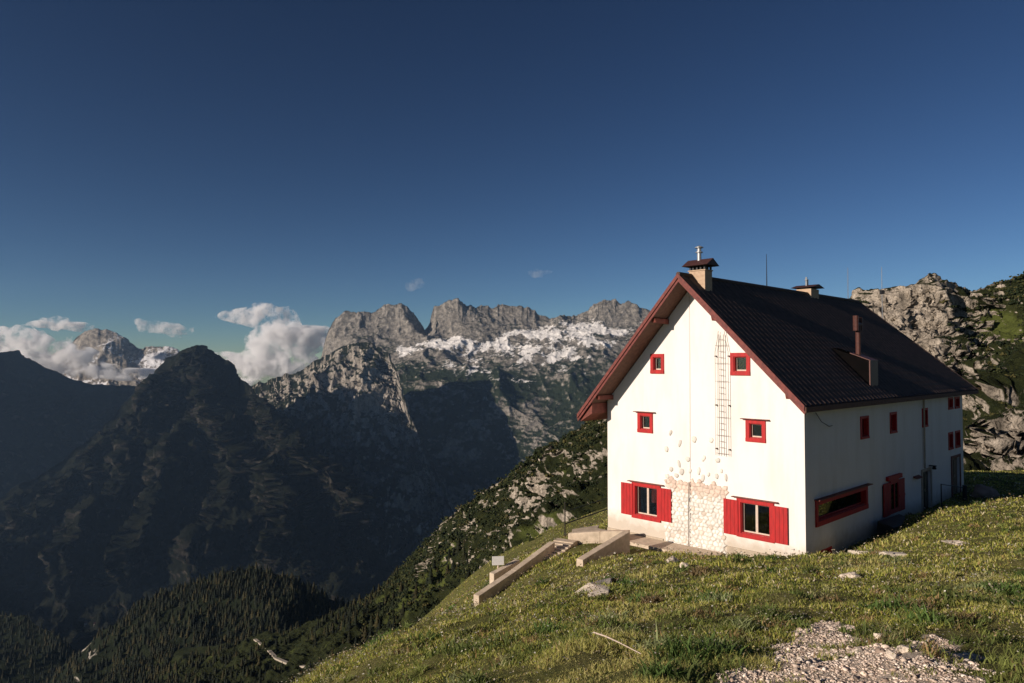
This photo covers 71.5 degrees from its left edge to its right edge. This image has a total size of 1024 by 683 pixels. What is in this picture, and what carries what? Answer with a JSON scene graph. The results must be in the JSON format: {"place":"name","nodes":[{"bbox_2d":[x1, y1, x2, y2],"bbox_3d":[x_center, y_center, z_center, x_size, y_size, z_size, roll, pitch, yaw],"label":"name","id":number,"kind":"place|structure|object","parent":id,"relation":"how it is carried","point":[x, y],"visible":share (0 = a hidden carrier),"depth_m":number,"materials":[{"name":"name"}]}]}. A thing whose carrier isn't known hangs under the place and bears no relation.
{"place":"outdoors","nodes":[
{"label":"outdoors","id":0,"kind":"place"},
{"bbox_2d":[0,615,76,682],"bbox_3d":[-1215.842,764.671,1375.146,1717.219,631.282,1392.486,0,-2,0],"label":"wooded hill","id":1,"kind":"structure","parent":0,"point":[28,672],"depth_m":1110.38,"materials":[{"name":"green plant"}]},
{"bbox_2d":[0,611,77,682],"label":"woodland","id":2,"kind":"object","parent":1,"relation":"on","point":[53,640],"visible":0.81,"depth_m":1134.24,"materials":[{"name":"green plant"}]},
{"bbox_2d":[0,350,135,497],"bbox_3d":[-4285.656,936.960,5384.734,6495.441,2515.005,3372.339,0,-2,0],"label":"mountain","id":3,"kind":"structure","parent":0,"point":[49,418],"depth_m":5239.41,"materials":[{"name":"grey stone"}]},
{"bbox_2d":[37,328,179,385],"bbox_3d":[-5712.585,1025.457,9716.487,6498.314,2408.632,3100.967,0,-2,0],"label":"snowy mountain","id":4,"kind":"structure","parent":0,"point":[99,356],"depth_m":9406.77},
{"bbox_2d":[119,643,232,682],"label":"hillside","id":5,"kind":"structure","parent":0,"point":[180,653],"depth_m":656.20,"materials":[{"name":"green plant"}]},
{"bbox_2d":[119,644,197,682],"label":"woodland","id":6,"kind":"object","parent":5,"relation":"on","point":[137,666],"visible":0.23,"depth_m":653.11,"materials":[{"name":"green plant"}]},
{"bbox_2d":[49,566,337,682],"bbox_3d":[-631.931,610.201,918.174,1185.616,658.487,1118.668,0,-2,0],"label":"wooded hill","id":7,"kind":"structure","parent":0,"point":[95,657],"depth_m":847.10,"materials":[{"name":"green plant"}]},
{"bbox_2d":[42,561,352,682],"bbox_3d":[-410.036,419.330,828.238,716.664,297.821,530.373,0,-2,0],"label":"woodland","id":8,"kind":"object","parent":7,"relation":"on","point":[261,593],"visible":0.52,"depth_m":834.29,"materials":[{"name":"green plant"}]},
{"bbox_2d":[0,345,394,643],"bbox_3d":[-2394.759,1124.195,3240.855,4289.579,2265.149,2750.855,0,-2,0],"label":"mountain","id":9,"kind":"structure","parent":0,"point":[183,466],"depth_m":2851.43,"materials":[{"name":"grey stone"}]},
{"bbox_2d":[70,567,399,651],"bbox_3d":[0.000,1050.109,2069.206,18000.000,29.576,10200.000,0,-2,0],"label":"ground","id":10,"kind":"structure","parent":0,"point":[82,643],"depth_m":2489.55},
{"bbox_2d":[254,638,304,667],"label":"track","id":11,"kind":"structure","parent":0,"point":[272,653],"depth_m":423.53,"materials":[{"name":"grey gravel"}]},
{"bbox_2d":[251,341,453,567],"bbox_3d":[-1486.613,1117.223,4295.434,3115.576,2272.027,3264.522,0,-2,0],"label":"rocky mountain","id":12,"kind":"structure","parent":0,"point":[347,407],"depth_m":4339.66,"materials":[{"name":"grey stone"}]},
{"bbox_2d":[321,298,649,511],"bbox_3d":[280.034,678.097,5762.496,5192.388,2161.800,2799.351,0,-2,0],"label":"snowy mountain","id":13,"kind":"structure","parent":0,"point":[491,395],"depth_m":5464.70,"materials":[{"name":"grey stone"}]},
{"bbox_2d":[0,0,1023,385],"label":"sky","id":14,"kind":"structure","parent":0,"point":[235,179],"materials":[{"name":"blue"}]},
{"bbox_2d":[179,273,1023,682],"bbox_3d":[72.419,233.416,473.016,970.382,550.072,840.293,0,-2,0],"label":"mountainside","id":15,"kind":"structure","parent":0,"point":[919,313],"depth_m":212.51,"materials":[{"name":"green plant"}]},
{"bbox_2d":[179,535,470,682],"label":"woodland","id":16,"kind":"object","parent":15,"relation":"on","point":[344,615],"visible":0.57,"depth_m":407.72,"materials":[{"name":"green plant"}]},
{"bbox_2d":[354,271,1023,647],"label":"mountain scrub","id":17,"kind":"object","parent":15,"relation":"on","point":[586,435],"visible":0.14,"depth_m":259.45,"materials":[{"name":"green plant"}]},
{"bbox_2d":[290,469,1023,682],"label":"meadow","id":18,"kind":"structure","parent":0,"point":[530,678],"depth_m":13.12,"materials":[{"name":"plant"}]},
{"bbox_2d":[492,556,503,568],"bbox_3d":[-0.654,10.872,33.279,0.560,1.640,0.075,0,-2,-8],"label":"notice sign","id":19,"kind":"object","parent":18,"relation":"on","point":[497,560],"visible":0.9,"depth_m":33.26,"materials":[{"name":"white wood"}]},
{"bbox_2d":[490,559,519,582],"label":"ledge wall","id":20,"kind":"structure","parent":18,"relation":"on","point":[500,571],"depth_m":33.10,"materials":[{"name":"concrete"}]},
{"bbox_2d":[474,541,554,605],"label":"stair wall","id":21,"kind":"structure","parent":18,"relation":"on","point":[496,586],"depth_m":32.21,"materials":[{"name":"concrete"}]},
{"bbox_2d":[544,538,577,560],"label":"outdoor steps","id":22,"kind":"structure","parent":18,"relation":"on","point":[564,545],"depth_m":35.42,"materials":[{"name":"concrete"}]},
{"bbox_2d":[564,498,607,535],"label":"wire fence","id":23,"kind":"object","parent":18,"relation":"on","point":[565,523],"visible":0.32,"depth_m":41.13,"materials":[{"name":"grey metal"}]},
{"bbox_2d":[572,525,604,531],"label":"terrace","id":24,"kind":"structure","parent":18,"relation":"on","point":[593,528],"depth_m":37.45,"materials":[{"name":"concrete"}]},
{"bbox_2d":[575,578,611,596],"bbox_3d":[2.165,6.790,19.081,0.957,1.756,5.176,0,-2,9],"label":"rock","id":25,"kind":"object","parent":18,"relation":"on","point":[603,589],"visible":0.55,"depth_m":18.04,"materials":[{"name":"stone"}]},
{"bbox_2d":[568,530,629,544],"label":"terrace wall","id":26,"kind":"structure","parent":18,"relation":"on","point":[599,536],"depth_m":35.78,"materials":[{"name":"concrete"}]},
{"bbox_2d":[576,531,629,566],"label":"ramp wall","id":27,"kind":"structure","parent":18,"relation":"on","point":[617,543],"depth_m":31.70,"materials":[{"name":"concrete"}]},
{"bbox_2d":[593,632,640,653],"bbox_3d":[1.146,3.329,7.865,0.020,0.253,1.268,0,-2,-16],"label":"stick","id":28,"kind":"object","parent":18,"relation":"on","point":[616,641],"visible":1,"depth_m":7.87,"materials":[{"name":"brown wood"}]},
{"bbox_2d":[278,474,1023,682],"bbox_3d":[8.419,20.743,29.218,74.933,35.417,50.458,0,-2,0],"label":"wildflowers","id":29,"kind":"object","parent":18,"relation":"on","point":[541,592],"visible":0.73,"depth_m":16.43,"materials":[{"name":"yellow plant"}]},
{"bbox_2d":[666,556,678,562],"bbox_3d":[5.901,8.062,26.036,0.676,0.439,0.400,1,-2,-25],"label":"rock","id":30,"kind":"object","parent":18,"relation":"on","point":[672,558],"visible":0.51,"depth_m":25.89,"materials":[{"name":"stone"}]},
{"bbox_2d":[630,534,723,555],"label":"walkway","id":31,"kind":"structure","parent":18,"relation":"on","point":[644,542],"depth_m":33.96,"materials":[{"name":"concrete"}]},
{"bbox_2d":[353,500,1023,682],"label":"herb clumps","id":32,"kind":"object","parent":18,"relation":"on","point":[674,650],"visible":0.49,"depth_m":11.09,"materials":[{"name":"green plant"}]},
{"bbox_2d":[577,246,978,556],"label":"mountain house","id":33,"kind":"structure","parent":18,"relation":"on","point":[750,418],"depth_m":34.16,"materials":[{"name":"white paint"}]},
{"bbox_2d":[633,411,655,432],"bbox_3d":[6.702,4.051,35.734,0.400,1.055,1.240,2,-2,-44],"label":"window","id":34,"kind":"structure","parent":33,"relation":"in","point":[640,414],"depth_m":35.81,"materials":[{"name":"red paint"}]},
{"bbox_2d":[621,480,671,522],"bbox_3d":[6.767,7.990,35.623,0.505,1.855,3.017,2,-2,-44],"label":"window","id":35,"kind":"structure","parent":33,"relation":"in","point":[661,496],"depth_m":35.65,"materials":[{"name":"red paint"}]},
{"bbox_2d":[650,354,663,373],"bbox_3d":[7.264,1.105,35.330,0.270,0.980,0.790,2,-2,-44],"label":"window","id":36,"kind":"structure","parent":33,"relation":"in","point":[653,357],"depth_m":35.36,"materials":[{"name":"red paint"}]},
{"bbox_2d":[730,353,749,375],"bbox_3d":[10.347,1.018,32.115,0.270,1.020,0.960,2,-2,-44],"label":"window","id":37,"kind":"structure","parent":33,"relation":"in","point":[733,356],"depth_m":32.16,"materials":[{"name":"red paint"}]},
{"bbox_2d":[740,418,768,442],"bbox_3d":[10.791,3.937,31.470,0.400,1.025,1.300,2,-2,-44],"label":"window","id":38,"kind":"structure","parent":33,"relation":"in","point":[749,423],"depth_m":31.50,"materials":[{"name":"red paint"}]},
{"bbox_2d":[723,496,787,544],"bbox_3d":[10.749,7.842,31.395,0.400,1.775,2.997,2,-2,-44],"label":"window","id":39,"kind":"structure","parent":33,"relation":"in","point":[733,510],"depth_m":31.45,"materials":[{"name":"red paint"}]},
{"bbox_2d":[816,546,831,554],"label":"window","id":40,"kind":"structure","parent":33,"relation":"in","point":[829,549],"depth_m":31.38,"materials":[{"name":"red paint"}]},
{"bbox_2d":[814,483,872,527],"bbox_3d":[15.133,7.419,32.470,6.100,1.185,0.450,2,-2,-44],"label":"window","id":41,"kind":"structure","parent":33,"relation":"in","point":[835,504],"depth_m":32.43,"materials":[{"name":"red paint"}]},
{"bbox_2d":[860,415,869,439],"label":"window","id":42,"kind":"structure","parent":33,"relation":"in","point":[864,420],"depth_m":34.75,"materials":[{"name":"red paint"}]},
{"bbox_2d":[882,473,904,517],"bbox_3d":[19.857,7.921,36.908,3.080,1.970,0.156,2,-2,-44],"label":"window","id":43,"kind":"structure","parent":33,"relation":"in","point":[893,492],"depth_m":36.82,"materials":[{"name":"red paint"}]},
{"bbox_2d":[890,412,897,433],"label":"window","id":44,"kind":"structure","parent":33,"relation":"in","point":[893,415],"depth_m":37.48,"materials":[{"name":"red paint"}]},
{"bbox_2d":[922,408,928,427],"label":"window","id":45,"kind":"structure","parent":33,"relation":"in","point":[926,409],"depth_m":41.04,"materials":[{"name":"red paint"}]},
{"bbox_2d":[921,467,932,510],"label":"door","id":46,"kind":"structure","parent":33,"relation":"in","point":[924,481],"depth_m":40.92,"materials":[{"name":"wood"}]},
{"bbox_2d":[948,397,953,409],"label":"window","id":47,"kind":"structure","parent":33,"relation":"in","point":[950,400],"depth_m":44.52,"materials":[{"name":"red paint"}]},
{"bbox_2d":[948,432,953,449],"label":"window","id":48,"kind":"structure","parent":33,"relation":"in","point":[950,435],"depth_m":44.40,"materials":[{"name":"red paint"}]},
{"bbox_2d":[951,454,961,496],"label":"door","id":49,"kind":"structure","parent":33,"relation":"in","point":[953,458],"depth_m":44.94,"materials":[{"name":"wood"}]},
{"bbox_2d":[954,396,959,408],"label":"window","id":50,"kind":"structure","parent":33,"relation":"in","point":[956,399],"depth_m":45.47,"materials":[{"name":"red paint"}]},
{"bbox_2d":[955,430,960,447],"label":"window","id":51,"kind":"structure","parent":33,"relation":"in","point":[957,433],"depth_m":45.47,"materials":[{"name":"red paint"}]},
{"bbox_2d":[838,572,858,577],"bbox_3d":[8.135,5.669,17.145,0.500,0.202,0.233,0,-2,0],"label":"rock","id":52,"kind":"object","parent":18,"relation":"on","point":[852,574],"visible":0.67,"depth_m":17.10,"materials":[{"name":"stone"}]},
{"bbox_2d":[850,647,862,654],"bbox_3d":[3.533,3.182,7.247,0.171,0.115,0.116,1,-2,-27],"label":"rock","id":53,"kind":"object","parent":18,"relation":"on","point":[860,649],"visible":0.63,"depth_m":7.24,"materials":[{"name":"stone"}]},
{"bbox_2d":[848,550,906,556],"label":"rocks","id":54,"kind":"object","parent":18,"relation":"on","point":[884,553],"visible":0.35,"depth_m":23.32,"materials":[{"name":"stone"}]},
{"bbox_2d":[880,267,884,317],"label":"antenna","id":55,"kind":"object","parent":18,"relation":"on","point":[882,291],"visible":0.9,"depth_m":62.09,"materials":[{"name":"grey metal"}]},
{"bbox_2d":[877,514,904,535],"bbox_3d":[19.046,9.364,35.195,3.100,1.283,0.845,2,-2,-44],"label":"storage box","id":56,"kind":"object","parent":18,"relation":"on","point":[889,524],"visible":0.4,"depth_m":34.39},
{"bbox_2d":[886,650,898,658],"bbox_3d":[3.614,2.993,6.735,0.113,0.102,0.158,0,-2,-13],"label":"rock","id":57,"kind":"object","parent":18,"relation":"on","point":[889,654],"visible":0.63,"depth_m":6.73,"materials":[{"name":"stone"}]},
{"bbox_2d":[896,645,910,652],"bbox_3d":[3.782,2.975,6.863,0.143,0.080,0.092,-1,-2,17],"label":"rock","id":58,"kind":"object","parent":18,"relation":"on","point":[902,648],"visible":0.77,"depth_m":6.84,"materials":[{"name":"stone"}]},
{"bbox_2d":[941,540,962,545],"bbox_3d":[15.991,7.295,25.687,0.497,0.248,0.965,1,-2,-30],"label":"rock","id":59,"kind":"object","parent":18,"relation":"on","point":[952,543],"visible":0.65,"depth_m":25.63,"materials":[{"name":"stone"}]},
{"bbox_2d":[941,484,966,506],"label":"handrail","id":60,"kind":"object","parent":18,"relation":"on","point":[964,491],"visible":0.76,"depth_m":42.58,"materials":[{"name":"black metal"}]},
{"bbox_2d":[971,484,999,497],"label":"boulder","id":61,"kind":"object","parent":18,"relation":"on","point":[981,490],"visible":0.53,"depth_m":43.14,"materials":[{"name":"grey stone"}]},
{"bbox_2d":[716,619,1001,682],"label":"gravel","id":62,"kind":"structure","parent":0,"point":[881,651],"depth_m":6.70,"materials":[{"name":"grey gravel"}]}
]}

